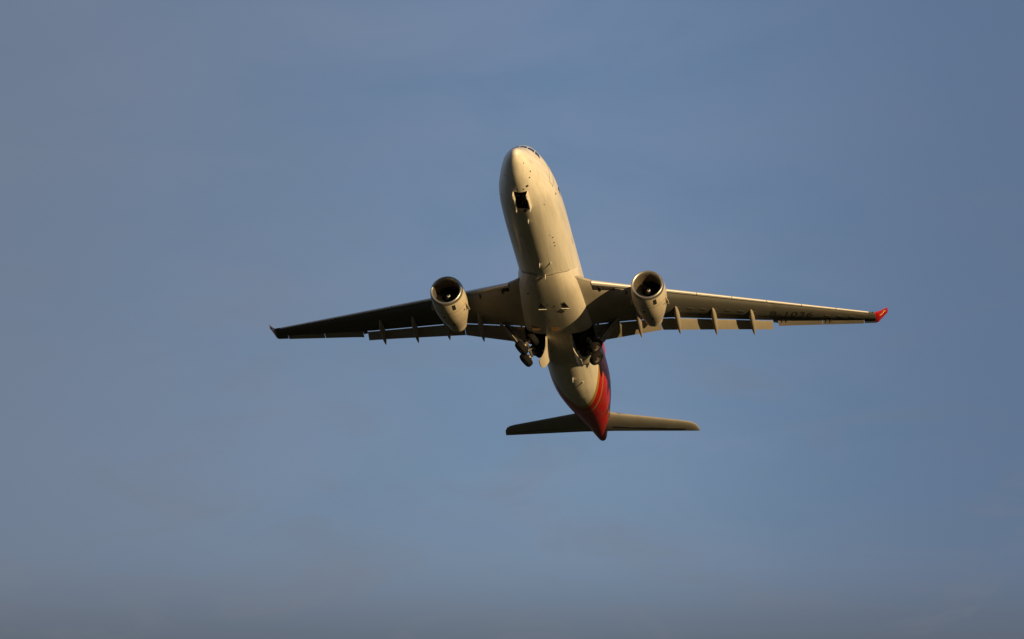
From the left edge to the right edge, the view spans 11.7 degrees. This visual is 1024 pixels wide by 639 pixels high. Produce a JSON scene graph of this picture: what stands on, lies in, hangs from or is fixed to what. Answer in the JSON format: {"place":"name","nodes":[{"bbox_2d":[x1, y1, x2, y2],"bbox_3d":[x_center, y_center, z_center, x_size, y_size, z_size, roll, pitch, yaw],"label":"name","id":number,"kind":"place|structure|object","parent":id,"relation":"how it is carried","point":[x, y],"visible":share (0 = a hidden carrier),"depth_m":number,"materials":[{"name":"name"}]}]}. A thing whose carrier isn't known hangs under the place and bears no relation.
{"place":"outdoors","nodes":[
{"label":"outdoors","id":0,"kind":"place"},
{"bbox_2d":[0,0,1023,638],"label":"sky","id":1,"kind":"structure","parent":0,"point":[181,181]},
{"bbox_2d":[269,145,887,440],"bbox_3d":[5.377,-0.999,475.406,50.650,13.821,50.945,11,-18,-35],"label":"airliner","id":2,"kind":"object","parent":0,"point":[556,303],"visible":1,"depth_m":468.02,"materials":[{"name":"paint"}]},
{"bbox_2d":[512,191,516,212],"bbox_3d":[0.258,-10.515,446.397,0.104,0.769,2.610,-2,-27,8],"label":"nose gear door","id":3,"kind":"structure","parent":2,"relation":"in","point":[513,196],"depth_m":445.99,"materials":[{"name":"paint"}]},
{"bbox_2d":[526,191,531,211],"bbox_3d":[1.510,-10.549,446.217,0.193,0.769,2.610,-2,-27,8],"label":"nose gear door","id":4,"kind":"structure","parent":2,"relation":"in","point":[527,195],"depth_m":446.10,"materials":[{"name":"paint"}]},
{"bbox_2d":[539,334,550,367],"bbox_3d":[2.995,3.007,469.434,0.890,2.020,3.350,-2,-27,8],"label":"main gear door","id":5,"kind":"structure","parent":2,"relation":"in","point":[544,360],"depth_m":469.57,"materials":[{"name":"paint"}]},
{"bbox_2d":[571,333,582,366],"bbox_3d":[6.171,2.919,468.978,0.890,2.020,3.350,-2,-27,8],"label":"main gear door","id":6,"kind":"structure","parent":2,"relation":"in","point":[578,359],"depth_m":468.88,"materials":[{"name":"paint"}]}
]}

